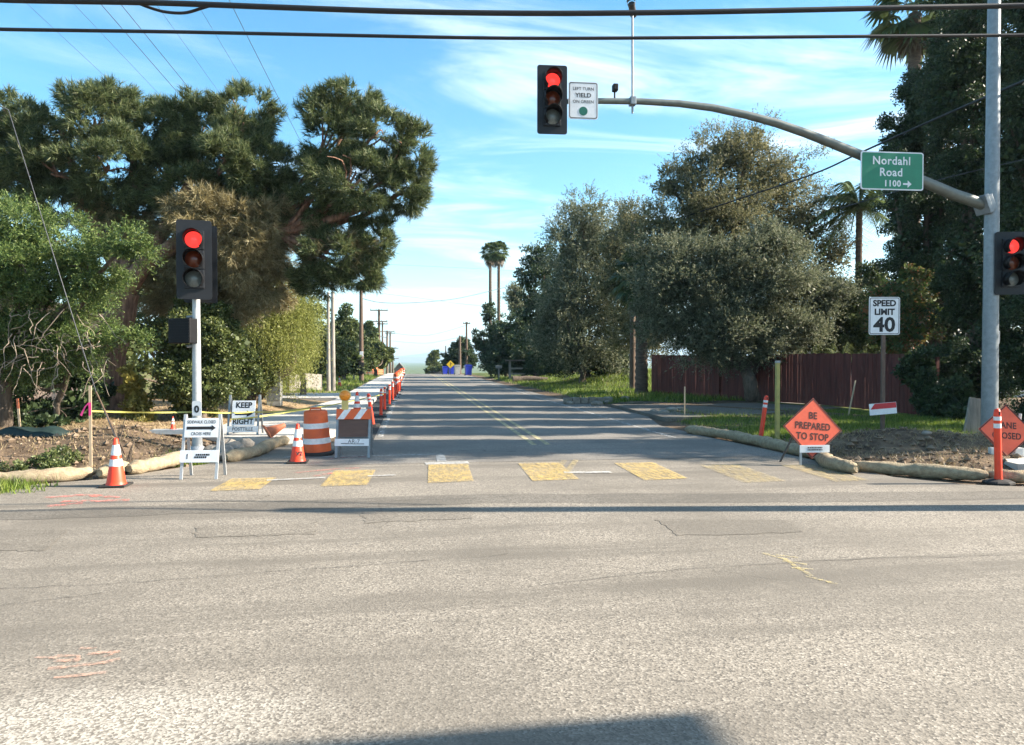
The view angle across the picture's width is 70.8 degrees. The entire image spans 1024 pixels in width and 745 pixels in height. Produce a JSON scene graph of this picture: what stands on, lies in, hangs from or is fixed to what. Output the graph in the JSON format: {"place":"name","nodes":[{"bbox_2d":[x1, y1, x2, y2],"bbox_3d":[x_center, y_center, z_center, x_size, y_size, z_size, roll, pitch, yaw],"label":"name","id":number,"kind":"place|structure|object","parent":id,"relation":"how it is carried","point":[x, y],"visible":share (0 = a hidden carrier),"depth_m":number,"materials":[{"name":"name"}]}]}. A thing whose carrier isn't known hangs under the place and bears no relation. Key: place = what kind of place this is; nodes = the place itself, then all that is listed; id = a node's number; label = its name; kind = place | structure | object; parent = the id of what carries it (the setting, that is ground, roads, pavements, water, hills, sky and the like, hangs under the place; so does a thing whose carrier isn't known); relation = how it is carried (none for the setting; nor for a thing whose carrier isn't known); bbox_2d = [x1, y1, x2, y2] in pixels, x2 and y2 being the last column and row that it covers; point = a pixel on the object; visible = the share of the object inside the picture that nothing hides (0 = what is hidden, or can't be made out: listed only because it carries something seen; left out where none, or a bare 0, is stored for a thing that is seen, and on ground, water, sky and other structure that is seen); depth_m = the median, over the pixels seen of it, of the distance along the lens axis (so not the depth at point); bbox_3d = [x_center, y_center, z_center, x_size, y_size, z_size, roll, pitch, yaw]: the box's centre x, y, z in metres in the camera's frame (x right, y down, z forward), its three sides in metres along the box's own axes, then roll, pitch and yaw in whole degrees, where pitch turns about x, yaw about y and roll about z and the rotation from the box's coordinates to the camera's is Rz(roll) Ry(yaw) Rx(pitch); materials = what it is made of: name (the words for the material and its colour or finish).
{"place":"outdoors","nodes":[
{"label":"outdoors","id":0,"kind":"place"},
{"bbox_2d":[202,377,392,444],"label":"sidewalk","id":1,"kind":"structure","parent":0,"point":[290,420],"depth_m":19.42,"materials":[{"name":"concrete"}]},
{"bbox_2d":[226,395,263,434],"bbox_3d":[-5.675,0.891,15.343,0.660,0.839,0.395,0,1,-2],"label":"keep right sign","id":2,"kind":"object","parent":1,"relation":"on","point":[242,425],"visible":0.98,"depth_m":15.22,"materials":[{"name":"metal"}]},
{"bbox_2d":[92,407,309,413],"bbox_3d":[-5.647,0.738,13.980,3.719,0.269,2.494,0,1,-8],"label":"caution tape","id":3,"kind":"object","parent":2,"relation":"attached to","point":[203,411],"visible":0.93,"depth_m":13.37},
{"bbox_2d":[283,393,338,400],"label":"driveway","id":4,"kind":"structure","parent":0,"point":[328,396],"depth_m":31.39,"materials":[{"name":"concrete"}]},
{"bbox_2d":[283,373,379,392],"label":"grass","id":5,"kind":"structure","parent":0,"point":[353,382],"depth_m":49.05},
{"bbox_2d":[136,351,691,362],"bbox_3d":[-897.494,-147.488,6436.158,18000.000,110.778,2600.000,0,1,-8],"label":"hills","id":6,"kind":"structure","parent":0,"point":[418,358],"depth_m":5538.52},
{"bbox_2d":[0,0,1020,355],"label":"sky","id":7,"kind":"structure","parent":0,"point":[497,178],"materials":[{"name":"blue"}]},
{"bbox_2d":[0,439,1023,744],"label":"cross street","id":8,"kind":"structure","parent":0,"point":[506,623],"depth_m":4.82,"materials":[{"name":"asphalt"}]},
{"bbox_2d":[0,474,60,493],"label":"weeds","id":9,"kind":"object","parent":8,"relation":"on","point":[5,486],"visible":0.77,"depth_m":9.50,"materials":[{"name":"green plant"}]},
{"bbox_2d":[0,529,65,550],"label":"asphalt patch","id":10,"kind":"object","parent":8,"relation":"on","point":[25,540],"visible":1,"depth_m":6.82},
{"bbox_2d":[98,438,133,487],"bbox_3d":[-5.345,1.207,9.734,0.328,0.647,0.328,0,1,-8],"label":"traffic cone","id":11,"kind":"object","parent":8,"relation":"on","point":[116,478],"visible":1,"depth_m":9.67,"materials":[{"name":"plastic"}]},
{"bbox_2d":[179,414,226,479],"bbox_3d":[-4.491,1.064,10.479,0.538,0.919,0.424,0,1,-4],"label":"sidewalk closed sign","id":12,"kind":"object","parent":8,"relation":"on","point":[202,427],"visible":1,"depth_m":10.39,"materials":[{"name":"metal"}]},
{"bbox_2d":[191,494,268,501],"bbox_3d":[-3.465,1.545,8.885,0.860,0.001,0.462,0,1,-2],"label":"asphalt patch","id":13,"kind":"object","parent":8,"relation":"on","point":[228,497],"visible":1,"depth_m":8.91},
{"bbox_2d":[211,477,273,490],"bbox_3d":[-3.659,1.522,9.867,0.670,0.001,1.000,0,1,-8],"label":"crosswalk stripe","id":14,"kind":"object","parent":8,"relation":"on","point":[254,486],"visible":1,"depth_m":9.88,"materials":[{"name":"yellow paint"}]},
{"bbox_2d":[192,522,316,536],"bbox_3d":[-2.575,1.574,7.221,1.260,0.001,0.552,0,1,-8],"label":"asphalt patch","id":15,"kind":"object","parent":8,"relation":"on","point":[256,529],"visible":1,"depth_m":7.23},
{"bbox_2d":[225,435,289,461],"bbox_3d":[-4.583,1.385,13.265,0.368,0.246,2.687,0,1,2],"label":"straw wattle","id":16,"kind":"object","parent":8,"relation":"on","point":[256,450],"visible":0.95,"depth_m":12.64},
{"bbox_2d":[303,407,334,456],"bbox_3d":[-3.501,1.044,12.908,0.610,0.848,0.604,-2,2,-8],"label":"traffic drum","id":17,"kind":"object","parent":8,"relation":"on","point":[316,438],"visible":0.97,"depth_m":12.71,"materials":[{"name":"orange plastic"}]},
{"bbox_2d":[322,470,374,485],"bbox_3d":[-2.340,1.513,10.404,0.670,0.001,1.400,0,1,-8],"label":"crosswalk stripe","id":18,"kind":"object","parent":8,"relation":"on","point":[344,481],"visible":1,"depth_m":10.30,"materials":[{"name":"yellow paint"}]},
{"bbox_2d":[360,507,472,522],"bbox_3d":[-1.049,1.562,7.929,1.273,0.001,0.698,0,1,-8],"label":"asphalt patch","id":19,"kind":"object","parent":8,"relation":"on","point":[443,513],"visible":1,"depth_m":7.93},
{"bbox_2d":[267,453,611,480],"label":"white markings","id":20,"kind":"object","parent":8,"relation":"on","point":[439,458],"visible":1,"depth_m":11.80,"materials":[{"name":"paint"}]},
{"bbox_2d":[428,464,473,482],"bbox_3d":[-0.942,1.505,10.876,0.690,0.001,1.750,0,1,-8],"label":"crosswalk stripe","id":21,"kind":"object","parent":8,"relation":"on","point":[454,470],"visible":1,"depth_m":10.76,"materials":[{"name":"yellow paint"}]},
{"bbox_2d":[0,491,1023,519],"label":"asphalt strip","id":22,"kind":"object","parent":8,"relation":"on","point":[85,512],"visible":1,"depth_m":8.73,"materials":[{"name":"asphalt"}]},
{"bbox_2d":[519,462,577,480],"bbox_3d":[0.531,1.502,11.031,0.730,0.001,1.750,0,1,-8],"label":"crosswalk stripe","id":23,"kind":"object","parent":8,"relation":"on","point":[541,475],"visible":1,"depth_m":10.95,"materials":[{"name":"yellow paint"}]},
{"bbox_2d":[619,462,685,479],"bbox_3d":[2.105,1.501,11.074,0.720,0.001,1.700,0,1,-8],"label":"crosswalk stripe","id":24,"kind":"object","parent":8,"relation":"on","point":[643,466],"visible":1,"depth_m":10.95,"materials":[{"name":"yellow paint"}]},
{"bbox_2d":[657,519,801,535],"bbox_3d":[2.232,1.571,7.403,1.390,0.001,0.767,0,1,-8],"label":"asphalt patch","id":25,"kind":"object","parent":8,"relation":"on","point":[677,527],"visible":1,"depth_m":7.36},
{"bbox_2d":[779,398,841,465],"bbox_3d":[4.865,0.960,11.865,0.986,1.093,0.478,0,1,-5],"label":"work zone sign","id":26,"kind":"object","parent":8,"relation":"on","point":[812,428],"visible":0.98,"depth_m":11.70,"materials":[{"name":"metal"}]},
{"bbox_2d":[0,362,1023,486],"bbox_3d":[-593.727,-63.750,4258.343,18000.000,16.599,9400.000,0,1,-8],"label":"ground","id":27,"kind":"structure","parent":0,"point":[418,368],"depth_m":13.50,"materials":[{"name":"brown soil"}]},
{"bbox_2d":[0,426,72,436],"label":"tarp","id":28,"kind":"object","parent":27,"relation":"on","point":[48,431],"visible":0.99,"depth_m":13.34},
{"bbox_2d":[0,444,86,471],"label":"weed clump","id":29,"kind":"object","parent":27,"relation":"on","point":[52,462],"visible":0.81,"depth_m":10.97,"materials":[{"name":"green plant"}]},
{"bbox_2d":[0,466,96,484],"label":"straw wattle","id":30,"kind":"object","parent":27,"relation":"on","point":[67,474],"visible":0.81,"depth_m":10.02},
{"bbox_2d":[0,293,103,399],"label":"stucco house","id":31,"kind":"structure","parent":27,"relation":"on","point":[52,396],"depth_m":24.96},
{"bbox_2d":[12,386,108,426],"bbox_3d":[-10.278,0.930,15.858,2.381,1.282,1.813,0,1,-8],"label":"dark bush","id":32,"kind":"object","parent":27,"relation":"on","point":[72,405],"visible":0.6,"depth_m":15.95,"materials":[{"name":"green plant"}]},
{"bbox_2d":[0,106,125,455],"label":"guy wire","id":33,"kind":"object","parent":27,"relation":"on","point":[107,416],"visible":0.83,"depth_m":11.50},
{"bbox_2d":[12,365,117,417],"bbox_3d":[-11.018,0.578,16.346,3.573,2.325,2.133,0,1,-8],"label":"conifer shrub","id":34,"kind":"object","parent":27,"relation":"on","point":[76,382],"visible":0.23,"depth_m":16.61,"materials":[{"name":"green plant"}]},
{"bbox_2d":[0,188,169,427],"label":"acacia tree","id":35,"kind":"object","parent":27,"relation":"on","point":[33,341],"visible":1,"depth_m":14.33,"materials":[{"name":"green plant"}]},
{"bbox_2d":[80,386,92,479],"bbox_3d":[-6.157,0.971,10.425,0.155,1.562,0.029,0,1,-8],"label":"survey stake","id":36,"kind":"object","parent":27,"relation":"on","point":[89,403],"visible":0.81,"depth_m":10.43,"materials":[{"name":"brown wood"}]},
{"bbox_2d":[73,256,175,390],"bbox_3d":[-14.900,-2.206,29.429,8.462,6.816,6.082,0,1,-8],"label":"broadleaf tree","id":37,"kind":"object","parent":27,"relation":"on","point":[132,357],"visible":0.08,"depth_m":28.89,"materials":[{"name":"green plant"}]},
{"bbox_2d":[0,404,267,475],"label":"leaf litter","id":38,"kind":"object","parent":27,"relation":"on","point":[111,434],"visible":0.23,"depth_m":13.76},
{"bbox_2d":[115,364,157,421],"bbox_3d":[-8.701,0.701,16.863,1.323,1.841,0.923,1,1,40],"label":"yellow ivy bush","id":39,"kind":"object","parent":27,"relation":"on","point":[132,389],"visible":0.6,"depth_m":16.87,"materials":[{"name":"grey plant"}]},
{"bbox_2d":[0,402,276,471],"bbox_3d":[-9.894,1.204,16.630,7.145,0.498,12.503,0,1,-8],"label":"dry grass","id":40,"kind":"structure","parent":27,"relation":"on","point":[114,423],"depth_m":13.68,"materials":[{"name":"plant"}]},
{"bbox_2d":[126,451,179,473],"bbox_3d":[-5.519,1.415,11.326,0.284,0.249,1.400,0,1,9],"label":"straw wattle","id":41,"kind":"object","parent":27,"relation":"on","point":[168,460],"visible":0.76,"depth_m":11.02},
{"bbox_2d":[168,219,217,449],"bbox_3d":[-5.800,-0.628,13.346,0.765,4.301,1.010,0,1,20],"label":"signal pole","id":42,"kind":"object","parent":27,"relation":"on","point":[196,266],"visible":0.94,"depth_m":13.14,"materials":[{"name":"metal"}]},
{"bbox_2d":[146,295,266,420],"bbox_3d":[-7.482,-0.308,17.691,2.678,3.442,2.430,0,1,-8],"label":"ivy thicket","id":43,"kind":"object","parent":27,"relation":"on","point":[228,368],"visible":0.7,"depth_m":17.24,"materials":[{"name":"green plant"}]},
{"bbox_2d":[0,72,439,415],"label":"pine tree","id":44,"kind":"object","parent":27,"relation":"on","point":[262,217],"visible":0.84,"depth_m":18.13,"materials":[{"name":"green plant"}]},
{"bbox_2d":[239,330,298,402],"bbox_3d":[-8.516,-0.108,23.990,2.044,2.591,3.226,0,1,11],"label":"understory shrub","id":45,"kind":"object","parent":27,"relation":"on","point":[272,382],"visible":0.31,"depth_m":23.50,"materials":[{"name":"green plant"}]},
{"bbox_2d":[267,368,282,405],"bbox_3d":[-8.061,0.481,24.487,0.520,1.300,0.460,0,1,-8],"label":"utility cabinet","id":46,"kind":"object","parent":27,"relation":"on","point":[276,401],"visible":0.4,"depth_m":24.30,"materials":[{"name":"metal"}]},
{"bbox_2d":[227,260,332,406],"label":"pepper tree","id":47,"kind":"object","parent":27,"relation":"on","point":[276,326],"visible":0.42,"depth_m":24.11,"materials":[{"name":"green plant"}]},
{"bbox_2d":[286,373,321,391],"bbox_3d":[-10.873,0.584,37.889,0.196,1.127,2.603,0,1,26],"label":"picket fence","id":48,"kind":"object","parent":27,"relation":"on","point":[318,386],"visible":0.4,"depth_m":38.26,"materials":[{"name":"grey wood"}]},
{"bbox_2d":[295,339,325,394],"bbox_3d":[-9.771,-0.218,33.121,2.274,2.911,1.628,0,1,27],"label":"fruit tree","id":49,"kind":"object","parent":27,"relation":"on","point":[305,383],"visible":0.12,"depth_m":32.92,"materials":[{"name":"green plant"}]},
{"bbox_2d":[294,296,357,380],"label":"broadleaf tree","id":50,"kind":"object","parent":27,"relation":"on","point":[341,354],"visible":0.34,"depth_m":45.59,"materials":[{"name":"green plant"}]},
{"bbox_2d":[326,292,330,390],"bbox_3d":[-9.927,-1.509,38.983,0.230,5.640,0.230,0,1,-8],"label":"utility pole","id":51,"kind":"object","parent":27,"relation":"on","point":[328,379],"visible":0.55,"depth_m":38.91,"materials":[{"name":"grey wood"}]},
{"bbox_2d":[331,293,335,390],"bbox_3d":[-9.832,-1.541,39.601,0.276,5.714,0.276,0,1,-8],"label":"utility pole","id":52,"kind":"object","parent":27,"relation":"on","point":[333,382],"visible":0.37,"depth_m":39.51,"materials":[{"name":"grey wood"}]},
{"bbox_2d":[330,302,369,379],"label":"conical tree","id":53,"kind":"object","parent":27,"relation":"on","point":[346,325],"visible":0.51,"depth_m":57.11,"materials":[{"name":"green plant"}]},
{"bbox_2d":[358,279,363,381],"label":"utility pole","id":54,"kind":"object","parent":27,"relation":"on","point":[361,362],"visible":0.9,"depth_m":56.72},
{"bbox_2d":[355,320,379,374],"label":"broadleaf tree","id":55,"kind":"object","parent":27,"relation":"on","point":[370,330],"visible":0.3,"depth_m":81.47,"materials":[{"name":"green plant"}]},
{"bbox_2d":[363,337,395,376],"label":"broadleaf tree","id":56,"kind":"object","parent":27,"relation":"on","point":[378,354],"visible":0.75,"depth_m":73.36,"materials":[{"name":"green plant"}]},
{"bbox_2d":[440,336,478,373],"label":"evergreen tree","id":57,"kind":"object","parent":27,"relation":"on","point":[453,352],"visible":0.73,"depth_m":97.05,"materials":[{"name":"green plant"}]},
{"bbox_2d":[478,241,497,321],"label":"fan palm","id":58,"kind":"object","parent":27,"relation":"on","point":[485,255],"visible":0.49,"depth_m":83.62,"materials":[{"name":"green plant"}]},
{"bbox_2d":[488,241,509,320],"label":"fan palm","id":59,"kind":"object","parent":27,"relation":"on","point":[498,258],"visible":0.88,"depth_m":79.64,"materials":[{"name":"green plant"}]},
{"bbox_2d":[471,302,528,376],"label":"evergreen tree","id":60,"kind":"object","parent":27,"relation":"on","point":[495,347],"visible":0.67,"depth_m":70.31,"materials":[{"name":"green plant"}]},
{"bbox_2d":[0,424,1023,476],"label":"dirt clods","id":61,"kind":"object","parent":27,"relation":"on","point":[78,431],"visible":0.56,"depth_m":12.90,"materials":[{"name":"soil"}]},
{"bbox_2d":[501,281,526,317],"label":"pale tree","id":62,"kind":"object","parent":27,"relation":"on","point":[513,301],"visible":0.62,"depth_m":83.45,"materials":[{"name":"green plant"}]},
{"bbox_2d":[510,349,560,375],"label":"understory shrub","id":63,"kind":"object","parent":27,"relation":"on","point":[521,364],"visible":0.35,"depth_m":61.19,"materials":[{"name":"green plant"}]},
{"bbox_2d":[509,239,579,376],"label":"evergreen tree","id":64,"kind":"object","parent":27,"relation":"on","point":[533,272],"visible":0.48,"depth_m":59.47,"materials":[{"name":"green plant"}]},
{"bbox_2d":[515,179,629,382],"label":"olive tree","id":65,"kind":"object","parent":27,"relation":"on","point":[559,342],"visible":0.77,"depth_m":44.65,"materials":[{"name":"green plant"}]},
{"bbox_2d":[532,347,629,378],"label":"understory shrub","id":66,"kind":"object","parent":27,"relation":"on","point":[553,372],"visible":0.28,"depth_m":47.76,"materials":[{"name":"green plant"}]},
{"bbox_2d":[563,397,612,403],"bbox_3d":[2.993,1.096,28.396,2.054,0.250,0.294,0,1,-16],"label":"stone edging","id":67,"kind":"object","parent":27,"relation":"on","point":[577,400],"visible":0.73,"depth_m":28.24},
{"bbox_2d":[580,191,679,366],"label":"olive tree","id":68,"kind":"object","parent":27,"relation":"on","point":[606,288],"visible":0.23,"depth_m":40.59,"materials":[{"name":"green plant"}]},
{"bbox_2d":[629,222,635,390],"bbox_3d":[6.308,-3.300,37.681,0.345,9.104,0.345,0,1,-8],"label":"utility pole","id":69,"kind":"object","parent":27,"relation":"on","point":[632,374],"visible":0.26,"depth_m":37.59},
{"bbox_2d":[605,248,661,393],"bbox_3d":[6.243,-2.461,34.803,3.784,7.470,3.784,0,1,-8],"label":"rough palm","id":70,"kind":"object","parent":27,"relation":"on","point":[641,377],"visible":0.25,"depth_m":34.59,"materials":[{"name":"plant"}]},
{"bbox_2d":[651,355,720,396],"bbox_3d":[7.963,0.204,33.276,0.188,2.096,5.308,0,1,-22],"label":"board fence","id":71,"kind":"object","parent":27,"relation":"on","point":[662,380],"visible":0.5,"depth_m":33.34,"materials":[{"name":"wood"}]},
{"bbox_2d":[609,211,867,401],"bbox_3d":[8.985,-2.463,28.451,10.156,7.921,5.812,0,1,-8],"label":"olive tree","id":72,"kind":"object","parent":27,"relation":"on","point":[737,304],"visible":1,"depth_m":27.53,"materials":[{"name":"green plant"}]},
{"bbox_2d":[609,103,871,352],"bbox_3d":[10.785,-5.570,33.259,12.162,13.618,6.642,0,1,-8],"label":"tall olive tree","id":73,"kind":"object","parent":27,"relation":"on","point":[696,194],"visible":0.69,"depth_m":32.93,"materials":[{"name":"green plant"}]},
{"bbox_2d":[685,425,859,472],"bbox_3d":[4.849,1.375,13.801,0.733,0.259,6.224,0,1,-9],"label":"straw wattle","id":74,"kind":"object","parent":27,"relation":"on","point":[826,460],"visible":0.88,"depth_m":13.67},
{"bbox_2d":[775,361,779,438],"bbox_3d":[5.440,0.671,14.784,0.079,1.831,0.079,0,1,-8],"label":"marker post","id":75,"kind":"object","parent":27,"relation":"on","point":[777,399],"visible":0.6,"depth_m":14.75,"materials":[{"name":"wood"}]},
{"bbox_2d":[537,0,1023,432],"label":"signal mast","id":76,"kind":"object","parent":27,"relation":"on","point":[1003,263],"visible":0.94,"depth_m":15.01,"materials":[{"name":"metal"}]},
{"bbox_2d":[659,407,981,441],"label":"grass","id":77,"kind":"structure","parent":27,"relation":"on","point":[919,422],"depth_m":18.53,"materials":[{"name":"plant"}]},
{"bbox_2d":[720,353,938,414],"bbox_3d":[10.651,0.337,26.162,0.187,2.067,10.798,0,1,-19],"label":"board fence","id":78,"kind":"object","parent":27,"relation":"on","point":[824,379],"visible":0.59,"depth_m":24.89,"materials":[{"name":"wood"}]},
{"bbox_2d":[797,259,887,356],"bbox_3d":[13.937,-1.764,30.012,4.721,6.126,2.776,0,1,-8],"label":"yard bush","id":79,"kind":"object","parent":27,"relation":"on","point":[854,336],"visible":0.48,"depth_m":29.55,"materials":[{"name":"green plant"}]},
{"bbox_2d":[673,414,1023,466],"bbox_3d":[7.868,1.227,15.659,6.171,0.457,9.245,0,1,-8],"label":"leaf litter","id":80,"kind":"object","parent":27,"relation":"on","point":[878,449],"visible":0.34,"depth_m":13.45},
{"bbox_2d":[804,181,922,290],"bbox_3d":[15.796,-3.746,32.865,5.132,10.098,5.332,0,1,-8],"label":"queen palm","id":81,"kind":"object","parent":27,"relation":"on","point":[850,195],"visible":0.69,"depth_m":32.73,"materials":[{"name":"green plant"}]},
{"bbox_2d":[869,297,899,428],"bbox_3d":[7.518,-0.088,14.608,0.620,2.872,0.075,0,1,1],"label":"speed limit sign","id":82,"kind":"object","parent":27,"relation":"on","point":[884,316],"visible":0.98,"depth_m":14.56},
{"bbox_2d":[869,402,896,414],"bbox_3d":[7.450,0.725,14.480,0.558,0.276,0.010,0,1,1],"label":"realty sign","id":83,"kind":"object","parent":82,"relation":"attached to","point":[883,408],"visible":1,"depth_m":14.48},
{"bbox_2d":[857,262,945,353],"bbox_3d":[12.818,-1.118,23.474,2.870,5.001,2.406,0,1,-8],"label":"photinia bush","id":84,"kind":"object","parent":27,"relation":"on","point":[907,288],"visible":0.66,"depth_m":23.07,"materials":[{"name":"green plant"}]},
{"bbox_2d":[860,0,950,222],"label":"fan palm","id":85,"kind":"object","parent":27,"relation":"on","point":[912,50],"visible":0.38,"depth_m":28.72,"materials":[{"name":"green plant"}]},
{"bbox_2d":[791,427,1022,476],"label":"dry grass","id":86,"kind":"structure","parent":27,"relation":"on","point":[974,437],"depth_m":12.68,"materials":[{"name":"plant"}]},
{"bbox_2d":[854,461,988,480],"bbox_3d":[5.973,1.438,10.634,1.779,0.226,0.248,1,1,31],"label":"straw wattle","id":87,"kind":"object","parent":27,"relation":"on","point":[928,471],"visible":0.93,"depth_m":10.50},
{"bbox_2d":[868,11,980,384],"bbox_3d":[14.557,-5.636,24.885,4.048,14.161,2.946,0,1,-8],"label":"evergreen tree","id":88,"kind":"object","parent":27,"relation":"on","point":[915,242],"visible":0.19,"depth_m":24.66,"materials":[{"name":"green plant"}]},
{"bbox_2d":[890,343,978,420],"bbox_3d":[11.923,0.476,19.832,1.508,2.611,2.940,0,1,-16],"label":"dark bush","id":89,"kind":"object","parent":27,"relation":"on","point":[916,370],"visible":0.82,"depth_m":19.90,"materials":[{"name":"green plant"}]},
{"bbox_2d":[910,0,1023,407],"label":"evergreen tree","id":90,"kind":"object","parent":27,"relation":"on","point":[955,72],"visible":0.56,"depth_m":21.63,"materials":[{"name":"green plant"}]},
{"bbox_2d":[963,397,980,432],"bbox_3d":[10.170,0.964,15.865,0.460,0.842,0.050,0,1,2],"label":"leaning board","id":91,"kind":"object","parent":27,"relation":"on","point":[973,418],"visible":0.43,"depth_m":15.84,"materials":[{"name":"grey wood"}]},
{"bbox_2d":[966,0,1023,420],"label":"evergreen tree","id":92,"kind":"object","parent":27,"relation":"on","point":[1011,344],"visible":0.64,"depth_m":19.41,"materials":[{"name":"green plant"}]},
{"bbox_2d":[982,408,1015,485],"bbox_3d":[6.704,1.013,9.928,0.358,1.041,0.358,0,1,15],"label":"delineator post","id":93,"kind":"object","parent":27,"relation":"on","point":[998,480],"visible":1,"depth_m":9.89,"materials":[{"name":"plastic"}]},
{"bbox_2d":[987,469,1023,482],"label":"straw wattle","id":94,"kind":"object","parent":27,"relation":"on","point":[1016,476],"visible":0.68,"depth_m":9.99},
{"bbox_2d":[275,374,792,465],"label":"side road","id":95,"kind":"structure","parent":0,"point":[432,417],"depth_m":16.92,"materials":[{"name":"asphalt"}]},
{"bbox_2d":[286,424,308,463],"bbox_3d":[-3.548,1.166,11.938,0.325,0.640,0.325,0,1,-8],"label":"traffic cone","id":96,"kind":"object","parent":95,"relation":"on","point":[297,455],"visible":1,"depth_m":11.87,"materials":[{"name":"plastic"}]},
{"bbox_2d":[335,407,372,457],"bbox_3d":[-2.777,1.037,12.673,0.610,0.874,0.404,0,1,-2],"label":"barricade","id":97,"kind":"object","parent":95,"relation":"on","point":[353,427],"visible":1,"depth_m":12.59,"materials":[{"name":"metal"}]},
{"bbox_2d":[372,378,402,439],"bbox_3d":[-9.772,0.817,61.967,0.650,0.368,94.600,0,1,-8],"label":"road trench","id":98,"kind":"object","parent":95,"relation":"on","point":[375,406],"visible":0.22,"depth_m":23.76,"materials":[{"name":"black concrete"}]},
{"bbox_2d":[494,367,769,403],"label":"grass","id":99,"kind":"structure","parent":0,"point":[633,396],"depth_m":37.05,"materials":[{"name":"plant"}]},
{"bbox_2d":[611,402,840,421],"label":"driveway","id":100,"kind":"structure","parent":0,"point":[645,409],"depth_m":23.41,"materials":[{"name":"concrete"}]},
{"bbox_2d":[643,80,1023,228],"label":"overhead cable","id":101,"kind":"object","parent":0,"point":[963,106],"visible":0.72,"depth_m":21.32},
{"bbox_2d":[1004,457,1023,469],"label":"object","id":102,"kind":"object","parent":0,"point":[1015,463],"depth_m":11.21,"materials":[{"name":"fabric"}]},
{"bbox_2d":[979,404,1023,456],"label":"work zone sign","id":103,"kind":"object","parent":102,"relation":"on","point":[1012,428],"visible":0.69,"depth_m":11.85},
{"bbox_3d":[-11.424,-1.329,7.675,0.391,6.455,0.391,0,1,-8],"label":"utility pole","id":104,"kind":"object","parent":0,"visible":0},
{"bbox_2d":[0,0,1023,15],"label":"overhead cable","id":105,"kind":"object","parent":104,"relation":"attached to","point":[232,5],"visible":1,"depth_m":7.87,"materials":[{"name":"rubber"}]},
{"bbox_2d":[0,27,1023,39],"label":"overhead cable","id":106,"kind":"object","parent":104,"relation":"attached to","point":[489,37],"visible":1,"depth_m":8.26,"materials":[{"name":"rubber"}]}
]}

